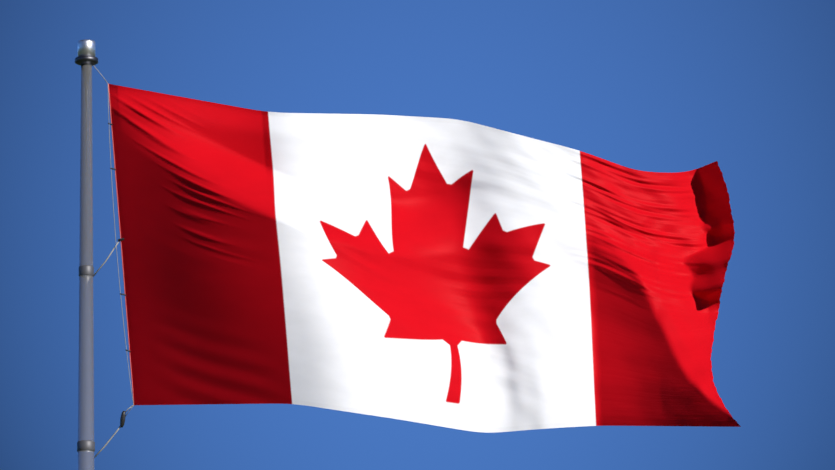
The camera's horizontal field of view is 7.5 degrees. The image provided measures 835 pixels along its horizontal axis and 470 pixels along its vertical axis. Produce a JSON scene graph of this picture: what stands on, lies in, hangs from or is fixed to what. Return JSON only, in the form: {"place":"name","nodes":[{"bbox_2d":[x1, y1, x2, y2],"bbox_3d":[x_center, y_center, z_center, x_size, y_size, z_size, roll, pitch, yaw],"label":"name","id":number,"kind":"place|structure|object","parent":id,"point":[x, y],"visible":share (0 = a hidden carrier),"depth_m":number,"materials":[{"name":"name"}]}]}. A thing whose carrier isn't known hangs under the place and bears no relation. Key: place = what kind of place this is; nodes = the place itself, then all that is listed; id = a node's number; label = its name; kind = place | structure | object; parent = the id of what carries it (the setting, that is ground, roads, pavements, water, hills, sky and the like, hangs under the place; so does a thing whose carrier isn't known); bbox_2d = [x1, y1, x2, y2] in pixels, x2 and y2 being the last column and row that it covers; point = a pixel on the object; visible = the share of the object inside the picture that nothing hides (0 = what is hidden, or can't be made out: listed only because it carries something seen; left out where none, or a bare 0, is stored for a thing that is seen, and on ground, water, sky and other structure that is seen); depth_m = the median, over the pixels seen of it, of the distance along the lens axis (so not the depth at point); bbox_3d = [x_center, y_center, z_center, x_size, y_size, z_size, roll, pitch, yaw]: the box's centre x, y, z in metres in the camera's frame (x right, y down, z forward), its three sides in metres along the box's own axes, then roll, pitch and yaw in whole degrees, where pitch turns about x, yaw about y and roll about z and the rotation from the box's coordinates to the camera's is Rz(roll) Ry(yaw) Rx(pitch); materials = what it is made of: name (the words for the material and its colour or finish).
{"place":"outdoors","nodes":[
{"label":"outdoors","id":0,"kind":"place"},
{"bbox_2d":[75,39,740,469],"bbox_3d":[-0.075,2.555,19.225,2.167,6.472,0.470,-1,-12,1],"label":"flag","id":1,"kind":"object","parent":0,"point":[459,275],"visible":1,"depth_m":19.76,"materials":[{"name":"fabric"}]},
{"bbox_2d":[0,0,834,469],"label":"sky","id":2,"kind":"structure","parent":0,"point":[747,87],"materials":[{"name":"blue"}]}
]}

